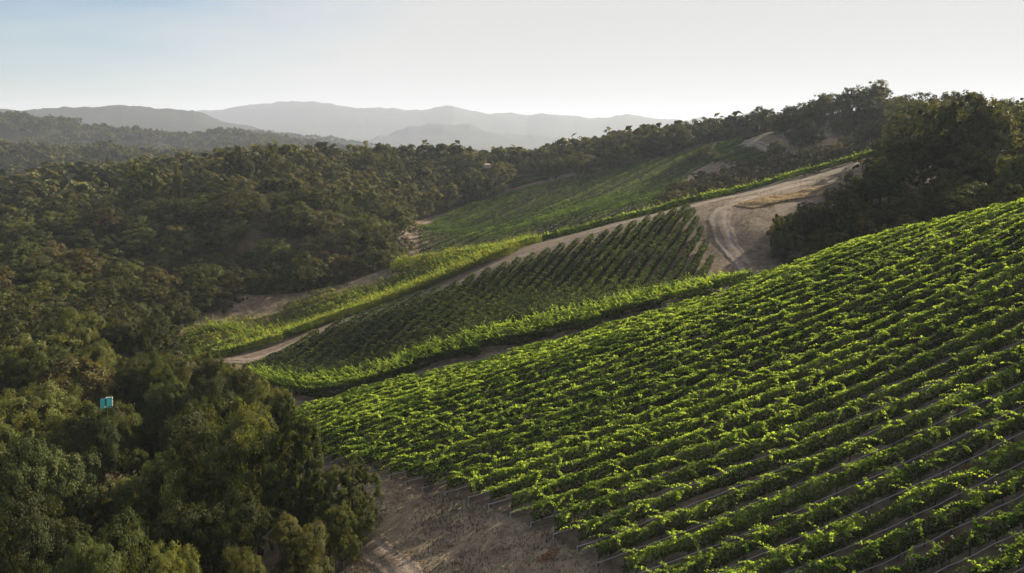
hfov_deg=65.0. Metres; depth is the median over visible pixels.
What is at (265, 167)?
oak tree
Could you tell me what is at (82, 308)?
oak tree
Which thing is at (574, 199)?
vine row
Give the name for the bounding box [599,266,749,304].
vine row
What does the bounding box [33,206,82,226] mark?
oak tree
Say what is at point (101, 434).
oak tree
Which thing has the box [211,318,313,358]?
vine row
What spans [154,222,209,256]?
oak tree
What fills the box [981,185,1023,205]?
shrub
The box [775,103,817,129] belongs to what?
oak tree
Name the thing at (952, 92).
oak tree
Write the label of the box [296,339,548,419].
vine row
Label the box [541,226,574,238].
vine row
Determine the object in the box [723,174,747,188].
shrub
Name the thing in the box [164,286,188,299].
oak tree
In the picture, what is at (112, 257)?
oak tree
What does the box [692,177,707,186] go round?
shrub
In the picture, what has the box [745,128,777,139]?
vine row
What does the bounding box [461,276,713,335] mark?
vine row
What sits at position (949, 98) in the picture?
oak tree
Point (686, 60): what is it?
sky
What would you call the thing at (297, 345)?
vine row
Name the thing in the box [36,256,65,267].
oak tree
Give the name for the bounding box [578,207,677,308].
vine row
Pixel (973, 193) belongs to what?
oak tree
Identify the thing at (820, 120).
oak tree
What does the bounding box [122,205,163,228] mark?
oak tree
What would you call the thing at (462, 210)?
vine row
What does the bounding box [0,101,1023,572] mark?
ground
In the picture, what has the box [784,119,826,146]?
oak tree
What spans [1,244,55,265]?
oak tree
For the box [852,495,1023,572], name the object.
vine row
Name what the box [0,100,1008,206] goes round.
woods
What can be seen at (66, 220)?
oak tree
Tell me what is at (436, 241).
vine row
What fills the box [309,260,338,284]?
oak tree
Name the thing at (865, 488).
vine row
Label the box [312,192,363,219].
oak tree
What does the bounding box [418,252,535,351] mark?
vine row
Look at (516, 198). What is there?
vine row
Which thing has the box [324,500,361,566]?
oak tree
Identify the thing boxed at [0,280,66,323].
oak tree
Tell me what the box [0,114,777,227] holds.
woods
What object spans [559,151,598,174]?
oak tree
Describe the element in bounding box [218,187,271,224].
oak tree
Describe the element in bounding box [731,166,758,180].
shrub
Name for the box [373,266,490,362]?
vine row
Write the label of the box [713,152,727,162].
vine row
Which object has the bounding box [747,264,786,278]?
vine row
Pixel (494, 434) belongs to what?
vine row
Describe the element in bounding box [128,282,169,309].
oak tree
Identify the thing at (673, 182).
shrub
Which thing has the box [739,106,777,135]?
oak tree
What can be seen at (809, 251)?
shrub
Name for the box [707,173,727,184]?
shrub
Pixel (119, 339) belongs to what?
oak tree
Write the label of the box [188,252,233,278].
oak tree
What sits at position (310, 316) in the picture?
vine row
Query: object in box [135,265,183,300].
oak tree
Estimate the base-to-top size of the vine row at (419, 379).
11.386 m
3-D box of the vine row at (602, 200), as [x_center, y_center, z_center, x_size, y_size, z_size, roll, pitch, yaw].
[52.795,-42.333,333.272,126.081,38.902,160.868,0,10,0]
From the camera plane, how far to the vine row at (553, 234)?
197.45 m
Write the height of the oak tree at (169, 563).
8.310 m
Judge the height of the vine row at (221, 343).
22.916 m
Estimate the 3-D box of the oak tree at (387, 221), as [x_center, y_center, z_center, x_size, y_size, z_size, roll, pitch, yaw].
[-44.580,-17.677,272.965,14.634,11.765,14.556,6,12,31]
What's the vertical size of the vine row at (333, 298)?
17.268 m
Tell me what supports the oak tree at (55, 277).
on the ground at (448, 127)
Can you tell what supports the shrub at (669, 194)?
on the ground at (448, 127)
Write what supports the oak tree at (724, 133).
on the ground at (448, 127)
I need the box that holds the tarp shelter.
[100,397,112,408]
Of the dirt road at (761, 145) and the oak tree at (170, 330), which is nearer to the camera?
the oak tree at (170, 330)
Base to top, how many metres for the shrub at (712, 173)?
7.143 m
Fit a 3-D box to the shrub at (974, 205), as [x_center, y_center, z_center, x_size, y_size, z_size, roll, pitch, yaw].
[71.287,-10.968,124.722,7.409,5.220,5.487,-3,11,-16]
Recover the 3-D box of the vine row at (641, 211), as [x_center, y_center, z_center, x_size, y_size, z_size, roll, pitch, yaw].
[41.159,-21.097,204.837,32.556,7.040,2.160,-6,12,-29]
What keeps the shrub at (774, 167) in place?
on the ground at (448, 127)
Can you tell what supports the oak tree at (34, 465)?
on the ground at (448, 127)
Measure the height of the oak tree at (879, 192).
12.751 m
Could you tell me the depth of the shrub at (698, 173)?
320.92 m
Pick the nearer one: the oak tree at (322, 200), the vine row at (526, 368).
the vine row at (526, 368)
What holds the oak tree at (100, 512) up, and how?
on the ground at (448, 127)
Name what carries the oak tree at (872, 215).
on the ground at (448, 127)
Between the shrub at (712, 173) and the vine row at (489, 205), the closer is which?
the shrub at (712, 173)
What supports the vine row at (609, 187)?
on the ground at (448, 127)
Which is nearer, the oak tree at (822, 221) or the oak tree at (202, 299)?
the oak tree at (822, 221)
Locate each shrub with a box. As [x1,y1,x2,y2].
[653,190,683,204]
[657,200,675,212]
[663,181,683,192]
[664,189,685,200]
[670,184,686,190]
[673,181,690,190]
[681,188,701,202]
[690,177,712,190]
[691,170,705,178]
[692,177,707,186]
[697,182,715,193]
[700,181,723,192]
[702,171,723,182]
[703,187,726,197]
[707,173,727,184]
[716,168,731,174]
[722,172,746,183]
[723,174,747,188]
[723,180,740,190]
[728,160,745,169]
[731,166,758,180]
[741,177,754,188]
[746,173,761,182]
[752,171,763,180]
[763,164,787,177]
[763,173,776,181]
[770,213,796,232]
[772,151,792,162]
[773,152,796,161]
[776,158,808,171]
[779,169,788,177]
[780,253,806,269]
[789,159,813,172]
[796,202,814,212]
[798,208,841,227]
[801,146,823,155]
[804,249,834,263]
[805,157,825,166]
[806,147,831,158]
[818,155,834,162]
[822,150,835,162]
[824,194,848,205]
[832,143,849,153]
[833,147,858,160]
[834,143,856,153]
[837,223,856,240]
[852,146,868,152]
[854,219,894,245]
[856,143,868,149]
[878,220,912,231]
[893,207,937,221]
[897,214,925,233]
[918,198,958,218]
[920,204,941,221]
[938,191,978,211]
[947,200,986,217]
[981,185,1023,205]
[991,178,1023,193]
[994,183,1023,209]
[1006,194,1023,206]
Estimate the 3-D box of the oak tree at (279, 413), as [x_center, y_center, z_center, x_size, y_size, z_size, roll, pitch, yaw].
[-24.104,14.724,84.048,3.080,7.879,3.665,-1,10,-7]
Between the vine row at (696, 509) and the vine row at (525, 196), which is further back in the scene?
the vine row at (525, 196)
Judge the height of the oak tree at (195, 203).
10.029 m
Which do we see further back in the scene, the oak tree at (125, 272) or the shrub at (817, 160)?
the shrub at (817, 160)
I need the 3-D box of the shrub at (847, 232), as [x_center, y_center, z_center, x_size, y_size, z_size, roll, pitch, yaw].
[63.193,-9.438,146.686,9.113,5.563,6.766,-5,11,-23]
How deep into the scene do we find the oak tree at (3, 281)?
170.98 m
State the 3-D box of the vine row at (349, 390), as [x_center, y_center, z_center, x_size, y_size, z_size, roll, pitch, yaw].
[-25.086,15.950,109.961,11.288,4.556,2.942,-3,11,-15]
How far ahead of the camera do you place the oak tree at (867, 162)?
168.55 m
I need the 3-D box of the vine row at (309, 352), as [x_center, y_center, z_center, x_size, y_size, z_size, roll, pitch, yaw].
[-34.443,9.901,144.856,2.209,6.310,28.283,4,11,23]
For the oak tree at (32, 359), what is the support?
on the ground at (448, 127)
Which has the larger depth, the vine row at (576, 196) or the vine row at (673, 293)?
the vine row at (576, 196)
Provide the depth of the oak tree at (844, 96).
374.35 m
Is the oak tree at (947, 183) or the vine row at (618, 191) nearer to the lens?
the oak tree at (947, 183)
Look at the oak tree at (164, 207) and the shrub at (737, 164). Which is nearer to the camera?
the oak tree at (164, 207)
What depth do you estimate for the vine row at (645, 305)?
117.94 m
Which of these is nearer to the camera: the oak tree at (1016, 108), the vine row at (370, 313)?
the vine row at (370, 313)
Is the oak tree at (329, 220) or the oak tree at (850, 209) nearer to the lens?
the oak tree at (850, 209)
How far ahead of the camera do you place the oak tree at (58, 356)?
121.38 m
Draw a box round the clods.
[325,465,602,572]
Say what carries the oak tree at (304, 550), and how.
on the ground at (448, 127)
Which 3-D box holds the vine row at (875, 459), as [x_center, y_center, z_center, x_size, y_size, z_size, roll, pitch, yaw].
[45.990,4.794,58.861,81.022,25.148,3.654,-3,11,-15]
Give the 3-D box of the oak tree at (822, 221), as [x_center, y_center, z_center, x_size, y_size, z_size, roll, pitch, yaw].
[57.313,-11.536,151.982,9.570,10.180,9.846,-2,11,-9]
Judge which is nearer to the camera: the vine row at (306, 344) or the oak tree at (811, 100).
the vine row at (306, 344)
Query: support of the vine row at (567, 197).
on the ground at (448, 127)
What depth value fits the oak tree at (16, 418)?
86.43 m
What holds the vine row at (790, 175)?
on the ground at (448, 127)
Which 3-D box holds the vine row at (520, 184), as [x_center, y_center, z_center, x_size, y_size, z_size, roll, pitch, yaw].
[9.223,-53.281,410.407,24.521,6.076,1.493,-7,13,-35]
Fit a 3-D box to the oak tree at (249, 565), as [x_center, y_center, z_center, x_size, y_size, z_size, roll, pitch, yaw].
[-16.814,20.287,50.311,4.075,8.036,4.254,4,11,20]
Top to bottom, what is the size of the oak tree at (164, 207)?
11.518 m
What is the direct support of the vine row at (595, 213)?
on the ground at (448, 127)
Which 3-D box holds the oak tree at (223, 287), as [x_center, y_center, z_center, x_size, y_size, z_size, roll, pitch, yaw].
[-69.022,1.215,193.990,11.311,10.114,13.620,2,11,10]
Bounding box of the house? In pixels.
[483,163,490,167]
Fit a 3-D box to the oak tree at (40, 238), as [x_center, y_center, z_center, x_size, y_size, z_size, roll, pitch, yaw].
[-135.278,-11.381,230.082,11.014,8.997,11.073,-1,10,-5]
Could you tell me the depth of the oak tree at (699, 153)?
363.75 m
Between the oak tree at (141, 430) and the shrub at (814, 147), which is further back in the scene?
the shrub at (814, 147)
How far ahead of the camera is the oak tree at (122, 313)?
145.67 m
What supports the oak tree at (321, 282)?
on the ground at (448, 127)
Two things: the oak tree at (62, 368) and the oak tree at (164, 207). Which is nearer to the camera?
the oak tree at (62, 368)
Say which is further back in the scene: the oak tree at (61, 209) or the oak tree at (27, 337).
the oak tree at (61, 209)
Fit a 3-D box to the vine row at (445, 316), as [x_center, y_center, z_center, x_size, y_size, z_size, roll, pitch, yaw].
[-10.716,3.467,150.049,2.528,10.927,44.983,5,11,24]
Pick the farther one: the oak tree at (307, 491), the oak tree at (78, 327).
the oak tree at (78, 327)
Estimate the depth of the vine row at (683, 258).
148.83 m
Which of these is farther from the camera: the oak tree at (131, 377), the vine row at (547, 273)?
the vine row at (547, 273)
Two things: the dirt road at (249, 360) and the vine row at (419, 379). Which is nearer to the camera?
the vine row at (419, 379)
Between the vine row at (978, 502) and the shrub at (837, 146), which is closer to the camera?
the vine row at (978, 502)
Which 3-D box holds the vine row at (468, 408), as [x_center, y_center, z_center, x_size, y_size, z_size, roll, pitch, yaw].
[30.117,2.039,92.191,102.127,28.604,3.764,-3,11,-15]
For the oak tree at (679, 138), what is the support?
on the ground at (448, 127)
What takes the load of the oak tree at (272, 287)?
on the ground at (448, 127)
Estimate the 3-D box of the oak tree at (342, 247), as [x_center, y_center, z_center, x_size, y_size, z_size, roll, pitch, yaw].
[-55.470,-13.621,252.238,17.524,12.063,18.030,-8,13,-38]
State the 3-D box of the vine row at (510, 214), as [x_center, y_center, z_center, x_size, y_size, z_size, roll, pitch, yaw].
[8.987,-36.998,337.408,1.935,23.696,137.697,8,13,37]
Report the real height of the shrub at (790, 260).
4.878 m
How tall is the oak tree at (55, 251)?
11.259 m
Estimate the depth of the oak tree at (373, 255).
214.59 m
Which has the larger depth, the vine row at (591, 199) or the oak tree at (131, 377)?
the vine row at (591, 199)
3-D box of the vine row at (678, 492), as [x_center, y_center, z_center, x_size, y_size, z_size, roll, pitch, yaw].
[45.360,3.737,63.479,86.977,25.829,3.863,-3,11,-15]
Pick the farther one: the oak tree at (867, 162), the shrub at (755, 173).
the shrub at (755, 173)
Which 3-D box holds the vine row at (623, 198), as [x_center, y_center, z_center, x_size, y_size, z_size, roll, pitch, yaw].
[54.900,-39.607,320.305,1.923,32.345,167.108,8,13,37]
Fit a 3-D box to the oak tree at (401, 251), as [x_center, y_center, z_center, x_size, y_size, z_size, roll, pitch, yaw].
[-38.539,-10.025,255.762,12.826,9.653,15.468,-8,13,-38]
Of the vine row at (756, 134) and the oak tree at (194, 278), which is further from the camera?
the vine row at (756, 134)
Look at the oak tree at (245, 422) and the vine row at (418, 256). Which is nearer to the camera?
the oak tree at (245, 422)
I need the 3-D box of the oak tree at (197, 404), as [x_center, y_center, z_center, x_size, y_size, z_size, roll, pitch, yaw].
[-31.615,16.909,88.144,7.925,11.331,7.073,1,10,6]
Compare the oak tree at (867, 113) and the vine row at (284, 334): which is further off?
the oak tree at (867, 113)
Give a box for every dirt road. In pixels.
[224,157,872,363]
[297,506,423,572]
[403,220,431,256]
[707,181,816,275]
[739,140,785,156]
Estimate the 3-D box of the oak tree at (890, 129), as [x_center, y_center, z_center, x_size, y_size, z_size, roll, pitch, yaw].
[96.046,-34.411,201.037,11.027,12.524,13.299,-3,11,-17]
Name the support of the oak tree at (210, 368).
on the ground at (448, 127)
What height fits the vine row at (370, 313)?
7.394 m
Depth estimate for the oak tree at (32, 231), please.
234.33 m
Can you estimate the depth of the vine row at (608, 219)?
199.22 m
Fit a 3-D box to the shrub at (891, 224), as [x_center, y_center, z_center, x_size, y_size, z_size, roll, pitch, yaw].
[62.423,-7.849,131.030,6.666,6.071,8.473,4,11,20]
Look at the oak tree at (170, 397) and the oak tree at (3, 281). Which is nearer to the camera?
the oak tree at (170, 397)
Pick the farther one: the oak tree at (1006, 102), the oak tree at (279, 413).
the oak tree at (1006, 102)
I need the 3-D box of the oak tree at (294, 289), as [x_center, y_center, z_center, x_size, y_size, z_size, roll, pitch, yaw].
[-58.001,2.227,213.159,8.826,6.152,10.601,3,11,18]
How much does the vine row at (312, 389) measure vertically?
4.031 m
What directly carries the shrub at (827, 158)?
on the ground at (448, 127)
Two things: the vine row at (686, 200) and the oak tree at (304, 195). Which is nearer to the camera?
the vine row at (686, 200)
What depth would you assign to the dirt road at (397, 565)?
59.44 m
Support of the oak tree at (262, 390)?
on the ground at (448, 127)
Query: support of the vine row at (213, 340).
on the ground at (448, 127)
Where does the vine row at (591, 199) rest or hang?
on the ground at (448, 127)
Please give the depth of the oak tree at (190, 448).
72.03 m
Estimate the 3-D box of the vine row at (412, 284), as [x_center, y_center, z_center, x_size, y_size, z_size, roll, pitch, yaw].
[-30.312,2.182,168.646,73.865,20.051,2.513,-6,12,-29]
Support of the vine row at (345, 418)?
on the ground at (448, 127)
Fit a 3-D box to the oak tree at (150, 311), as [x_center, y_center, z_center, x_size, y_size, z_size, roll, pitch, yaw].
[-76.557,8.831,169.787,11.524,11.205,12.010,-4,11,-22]
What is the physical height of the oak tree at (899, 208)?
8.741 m
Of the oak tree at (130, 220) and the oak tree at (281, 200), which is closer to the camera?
the oak tree at (130, 220)
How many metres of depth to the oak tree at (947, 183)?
144.10 m
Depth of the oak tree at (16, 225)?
242.68 m
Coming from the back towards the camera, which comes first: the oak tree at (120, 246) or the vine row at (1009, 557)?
the oak tree at (120, 246)
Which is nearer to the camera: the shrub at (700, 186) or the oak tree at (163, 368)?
the oak tree at (163, 368)
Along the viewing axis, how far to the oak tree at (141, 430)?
93.30 m
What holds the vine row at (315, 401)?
on the ground at (448, 127)
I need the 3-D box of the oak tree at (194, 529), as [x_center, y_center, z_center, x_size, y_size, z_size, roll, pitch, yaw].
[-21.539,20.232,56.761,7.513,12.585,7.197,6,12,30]
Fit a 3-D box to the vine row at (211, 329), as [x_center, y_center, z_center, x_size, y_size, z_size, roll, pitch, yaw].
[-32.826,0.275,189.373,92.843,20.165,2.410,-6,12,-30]
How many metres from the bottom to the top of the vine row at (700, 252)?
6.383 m
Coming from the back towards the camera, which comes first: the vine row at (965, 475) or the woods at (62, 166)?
the woods at (62, 166)
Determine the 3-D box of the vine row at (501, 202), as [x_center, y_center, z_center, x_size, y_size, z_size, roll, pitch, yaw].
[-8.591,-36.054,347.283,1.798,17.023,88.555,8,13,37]
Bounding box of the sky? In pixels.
[0,0,1023,120]
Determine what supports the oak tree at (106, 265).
on the ground at (448, 127)
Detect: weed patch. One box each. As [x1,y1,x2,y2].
[538,547,559,562]
[938,536,950,545]
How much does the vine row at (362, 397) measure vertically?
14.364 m
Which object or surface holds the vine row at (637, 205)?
on the ground at (448, 127)
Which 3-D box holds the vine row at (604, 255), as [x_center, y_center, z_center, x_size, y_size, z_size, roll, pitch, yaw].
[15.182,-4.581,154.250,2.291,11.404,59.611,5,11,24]
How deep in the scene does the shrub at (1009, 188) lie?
127.16 m
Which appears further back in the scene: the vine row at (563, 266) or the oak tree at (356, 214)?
the oak tree at (356, 214)
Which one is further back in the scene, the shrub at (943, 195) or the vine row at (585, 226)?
the vine row at (585, 226)
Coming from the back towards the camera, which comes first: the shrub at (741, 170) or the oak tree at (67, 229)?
the shrub at (741, 170)
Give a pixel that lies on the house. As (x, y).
(486, 165)
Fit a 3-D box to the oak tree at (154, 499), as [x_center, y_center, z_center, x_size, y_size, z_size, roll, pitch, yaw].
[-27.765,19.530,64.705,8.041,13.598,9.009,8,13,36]
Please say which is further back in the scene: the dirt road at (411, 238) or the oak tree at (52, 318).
the dirt road at (411, 238)
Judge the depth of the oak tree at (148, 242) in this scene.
233.50 m
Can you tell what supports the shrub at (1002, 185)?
on the ground at (448, 127)
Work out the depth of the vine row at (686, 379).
77.27 m
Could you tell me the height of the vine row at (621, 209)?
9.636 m
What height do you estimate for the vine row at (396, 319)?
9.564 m
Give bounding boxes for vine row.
[160,233,528,357]
[161,232,542,357]
[163,237,539,354]
[164,235,537,349]
[168,242,528,347]
[176,233,541,357]
[180,237,524,361]
[183,241,519,361]
[184,241,498,333]
[186,234,537,359]
[190,231,533,356]
[195,241,514,360]
[204,242,496,329]
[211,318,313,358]
[226,241,489,324]
[239,325,285,352]
[245,329,318,368]
[247,340,481,385]
[248,319,541,383]
[252,317,345,369]
[252,358,413,392]
[253,369,345,398]
[267,310,365,370]
[279,303,385,373]
[283,286,334,310]
[292,397,327,412]
[293,361,469,417]
[293,384,368,414]
[296,235,865,430]
[296,295,700,431]
[296,296,405,373]
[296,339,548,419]
[296,372,415,414]
[298,319,621,418]
[303,228,892,432]
[305,216,949,445]
[310,289,424,376]
[311,201,1005,457]
[311,221,924,440]
[312,207,984,450]
[316,311,601,376]
[324,285,441,372]
[327,197,1023,464]
[330,200,1023,466]
[341,279,458,370]
[344,205,1023,468]
[356,273,475,369]
[372,212,1023,474]
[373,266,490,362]
[378,219,1023,478]
[388,260,506,360]
[390,246,457,272]
[391,247,465,268]
[392,251,427,264]
[392,292,661,359]
[393,229,1023,486]
[393,243,468,275]
[404,255,520,351]
[414,236,1023,492]
[418,163,628,246]
[418,166,618,241]
[418,168,607,237]
[418,170,596,232]
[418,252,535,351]
[419,159,649,254]
[419,161,638,250]
[419,175,574,229]
[420,172,585,230]
[420,177,562,228]
[423,156,661,253]
[423,180,550,227]
[424,186,528,225]
[425,183,538,225]
[427,188,515,224]
[428,154,672,258]
[431,193,500,221]
[434,199,481,220]
[434,247,550,341]
[435,247,1023,496]
[442,151,684,251]
[450,147,695,250]
[450,242,564,340]
[455,259,1023,501]
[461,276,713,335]
[462,146,703,247]
[466,238,579,333]
[471,143,717,247]
[481,231,593,328]
[482,273,1023,509]
[488,140,727,243]
[495,229,608,325]
[499,137,738,242]
[509,134,749,240]
[510,176,547,188]
[510,289,1023,517]
[511,302,1023,528]
[513,223,622,322]
[522,138,743,238]
[527,266,755,324]
[529,219,636,319]
[536,145,736,235]
[540,176,687,241]
[541,222,604,240]
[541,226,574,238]
[545,215,650,315]
[550,179,685,239]
[553,320,1023,539]
[557,209,637,236]
[559,332,1023,551]
[563,211,664,311]
[566,183,682,235]
[578,191,665,232]
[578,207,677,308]
[578,351,1023,568]
[588,203,668,228]
[595,203,690,304]
[598,193,662,222]
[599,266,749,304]
[612,207,695,299]
[618,197,658,214]
[618,382,1023,572]
[622,192,716,219]
[629,215,699,294]
[634,401,1023,572]
[635,195,667,211]
[646,225,704,294]
[658,166,807,209]
[664,239,709,292]
[678,252,714,286]
[688,269,730,284]
[702,149,878,198]
[710,433,1023,572]
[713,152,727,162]
[719,146,750,158]
[720,147,754,160]
[722,131,761,144]
[722,147,756,161]
[742,152,765,161]
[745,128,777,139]
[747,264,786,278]
[792,467,1023,572]
[802,150,884,175]
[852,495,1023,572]
[948,531,1023,572]
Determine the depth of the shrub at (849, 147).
290.62 m
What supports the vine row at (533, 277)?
on the ground at (448, 127)
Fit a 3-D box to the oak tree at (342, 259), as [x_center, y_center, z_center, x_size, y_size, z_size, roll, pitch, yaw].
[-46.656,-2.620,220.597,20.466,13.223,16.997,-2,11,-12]
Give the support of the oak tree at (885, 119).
on the ground at (448, 127)
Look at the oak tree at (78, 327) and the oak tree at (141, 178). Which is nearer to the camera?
the oak tree at (78, 327)
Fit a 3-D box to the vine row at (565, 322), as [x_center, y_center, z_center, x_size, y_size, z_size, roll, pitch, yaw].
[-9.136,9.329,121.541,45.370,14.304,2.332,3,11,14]
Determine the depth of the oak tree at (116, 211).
251.11 m
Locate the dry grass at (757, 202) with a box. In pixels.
[733,121,880,207]
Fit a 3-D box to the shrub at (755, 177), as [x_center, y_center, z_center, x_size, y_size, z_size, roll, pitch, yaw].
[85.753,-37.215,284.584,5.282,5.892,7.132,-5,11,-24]
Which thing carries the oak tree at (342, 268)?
on the ground at (448, 127)
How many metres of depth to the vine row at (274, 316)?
193.45 m
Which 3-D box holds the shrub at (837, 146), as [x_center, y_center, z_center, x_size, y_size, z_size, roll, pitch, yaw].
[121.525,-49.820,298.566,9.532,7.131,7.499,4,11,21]
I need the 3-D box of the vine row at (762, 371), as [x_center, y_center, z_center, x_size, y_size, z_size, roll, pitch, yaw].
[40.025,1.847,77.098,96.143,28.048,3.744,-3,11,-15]
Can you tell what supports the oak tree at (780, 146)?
on the ground at (448, 127)
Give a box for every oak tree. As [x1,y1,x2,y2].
[0,216,35,241]
[0,218,15,237]
[0,240,46,278]
[0,253,56,292]
[0,258,21,283]
[0,265,15,290]
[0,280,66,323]
[0,293,38,333]
[0,296,44,350]
[0,327,82,391]
[0,339,75,407]
[0,350,18,392]
[0,378,85,470]
[0,419,24,467]
[0,428,107,571]
[0,483,95,572]
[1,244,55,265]
[1,354,123,439]
[5,225,47,247]
[13,341,126,409]
[17,231,56,256]
[24,263,93,305]
[26,218,64,239]
[27,238,75,264]
[32,248,109,291]
[32,312,100,353]
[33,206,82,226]
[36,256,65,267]
[36,306,105,355]
[41,210,81,238]
[43,530,122,572]
[46,294,119,320]
[46,399,149,485]
[52,223,93,246]
[55,248,134,292]
[56,227,98,249]
[68,337,127,404]
[68,506,167,572]
[69,201,136,245]
[76,248,122,270]
[76,466,161,541]
[77,203,130,231]
[77,308,115,343]
[79,316,187,360]
[80,234,141,258]
[82,276,134,308]
[82,297,154,344]
[96,257,153,294]
[99,262,142,294]
[105,311,164,367]
[108,215,162,244]
[108,352,151,410]
[109,445,215,571]
[115,227,166,258]
[115,412,163,479]
[117,156,169,209]
[120,351,182,417]
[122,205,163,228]
[124,257,155,276]
[124,352,182,432]
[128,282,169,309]
[133,302,178,337]
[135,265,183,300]
[135,271,181,298]
[136,400,244,517]
[139,196,190,224]
[142,376,209,448]
[145,538,202,572]
[152,479,272,572]
[153,296,200,333]
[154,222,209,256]
[158,214,187,233]
[161,263,223,298]
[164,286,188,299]
[166,347,219,392]
[167,197,212,220]
[169,353,230,395]
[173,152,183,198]
[178,285,232,317]
[184,391,252,461]
[184,396,301,557]
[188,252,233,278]
[193,189,232,218]
[193,362,266,429]
[199,271,248,306]
[210,360,252,410]
[217,144,254,183]
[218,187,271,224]
[219,187,256,205]
[220,544,266,572]
[221,264,255,292]
[227,250,261,270]
[230,378,296,451]
[236,269,290,294]
[252,193,275,214]
[253,236,294,264]
[254,142,296,187]
[258,402,333,530]
[261,192,307,214]
[263,201,326,243]
[263,285,287,293]
[266,391,295,437]
[267,510,335,572]
[270,250,327,291]
[278,284,311,293]
[284,187,334,209]
[287,237,344,273]
[299,195,344,228]
[303,269,344,291]
[304,209,351,240]
[305,225,358,258]
[305,254,376,288]
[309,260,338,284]
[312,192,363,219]
[316,453,383,541]
[323,258,363,284]
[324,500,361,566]
[343,214,389,243]
[343,226,388,255]
[349,146,378,178]
[350,195,384,217]
[351,247,395,272]
[353,211,379,226]
[362,225,397,270]
[368,219,395,244]
[370,204,423,237]
[382,230,416,251]
[390,242,413,261]
[483,168,502,194]
[537,157,570,180]
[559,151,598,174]
[630,131,676,158]
[652,126,699,153]
[686,143,719,165]
[713,122,740,140]
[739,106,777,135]
[765,139,786,158]
[766,216,808,260]
[770,114,794,134]
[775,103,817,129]
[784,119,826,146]
[787,201,839,247]
[797,99,833,121]
[802,228,850,256]
[807,92,839,113]
[808,110,827,128]
[809,94,842,117]
[823,183,879,222]
[826,114,849,130]
[835,87,863,109]
[835,103,854,117]
[837,152,902,201]
[840,209,897,239]
[845,97,875,121]
[848,79,891,103]
[849,156,916,210]
[852,87,893,108]
[852,101,887,134]
[864,96,902,118]
[864,133,932,192]
[875,106,907,131]
[876,123,905,167]
[882,93,916,113]
[882,100,946,137]
[882,192,938,227]
[883,102,945,135]
[884,96,924,120]
[886,107,944,178]
[901,90,1006,172]
[901,168,978,210]
[916,91,949,104]
[921,149,1000,199]
[938,92,986,116]
[942,90,983,108]
[942,181,1006,215]
[957,95,1023,174]
[962,149,1019,195]
[992,153,1023,197]
[994,97,1023,113]
[996,101,1023,125]
[996,132,1023,174]
[1016,112,1023,132]
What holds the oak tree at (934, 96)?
on the ground at (448, 127)
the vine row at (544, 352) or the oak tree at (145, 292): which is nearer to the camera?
the vine row at (544, 352)
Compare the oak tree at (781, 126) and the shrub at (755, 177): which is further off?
the oak tree at (781, 126)
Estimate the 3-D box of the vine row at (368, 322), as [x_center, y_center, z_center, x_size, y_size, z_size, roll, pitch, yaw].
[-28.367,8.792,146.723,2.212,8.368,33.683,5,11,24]
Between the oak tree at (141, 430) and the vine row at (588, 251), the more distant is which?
the vine row at (588, 251)
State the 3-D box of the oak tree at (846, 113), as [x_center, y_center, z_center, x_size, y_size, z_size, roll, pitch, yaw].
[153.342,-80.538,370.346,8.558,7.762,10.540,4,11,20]
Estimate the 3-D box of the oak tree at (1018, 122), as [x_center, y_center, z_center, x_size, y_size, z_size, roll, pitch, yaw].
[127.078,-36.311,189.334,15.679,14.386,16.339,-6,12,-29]
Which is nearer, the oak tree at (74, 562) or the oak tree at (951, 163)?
the oak tree at (74, 562)
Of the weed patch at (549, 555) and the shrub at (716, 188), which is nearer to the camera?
the weed patch at (549, 555)
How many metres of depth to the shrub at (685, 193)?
272.28 m
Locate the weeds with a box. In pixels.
[246,173,835,572]
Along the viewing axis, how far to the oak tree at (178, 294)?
199.54 m
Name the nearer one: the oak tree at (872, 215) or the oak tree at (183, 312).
the oak tree at (872, 215)
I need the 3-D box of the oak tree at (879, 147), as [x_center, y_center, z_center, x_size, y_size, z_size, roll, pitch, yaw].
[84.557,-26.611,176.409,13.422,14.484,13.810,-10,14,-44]
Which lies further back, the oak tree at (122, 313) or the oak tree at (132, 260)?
the oak tree at (132, 260)
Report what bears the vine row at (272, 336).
on the ground at (448, 127)
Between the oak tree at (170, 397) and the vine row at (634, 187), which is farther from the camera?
the vine row at (634, 187)
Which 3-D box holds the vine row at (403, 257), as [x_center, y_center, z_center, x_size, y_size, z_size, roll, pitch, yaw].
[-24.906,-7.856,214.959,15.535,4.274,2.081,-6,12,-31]
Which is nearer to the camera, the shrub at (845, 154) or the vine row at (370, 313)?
the vine row at (370, 313)
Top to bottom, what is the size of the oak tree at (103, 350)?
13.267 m
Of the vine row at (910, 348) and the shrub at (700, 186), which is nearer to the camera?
the vine row at (910, 348)
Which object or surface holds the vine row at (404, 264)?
on the ground at (448, 127)
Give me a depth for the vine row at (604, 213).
272.74 m
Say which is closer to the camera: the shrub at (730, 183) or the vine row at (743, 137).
the shrub at (730, 183)
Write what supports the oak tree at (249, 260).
on the ground at (448, 127)
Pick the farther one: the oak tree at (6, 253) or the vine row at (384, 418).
the oak tree at (6, 253)
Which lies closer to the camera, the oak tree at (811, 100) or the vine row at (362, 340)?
the vine row at (362, 340)
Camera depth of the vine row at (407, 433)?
86.90 m
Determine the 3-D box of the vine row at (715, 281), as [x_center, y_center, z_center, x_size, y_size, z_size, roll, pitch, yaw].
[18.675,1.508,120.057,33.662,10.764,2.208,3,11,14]
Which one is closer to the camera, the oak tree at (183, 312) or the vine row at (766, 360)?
the vine row at (766, 360)
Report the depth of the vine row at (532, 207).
334.06 m
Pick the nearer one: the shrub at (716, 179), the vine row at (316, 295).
the vine row at (316, 295)

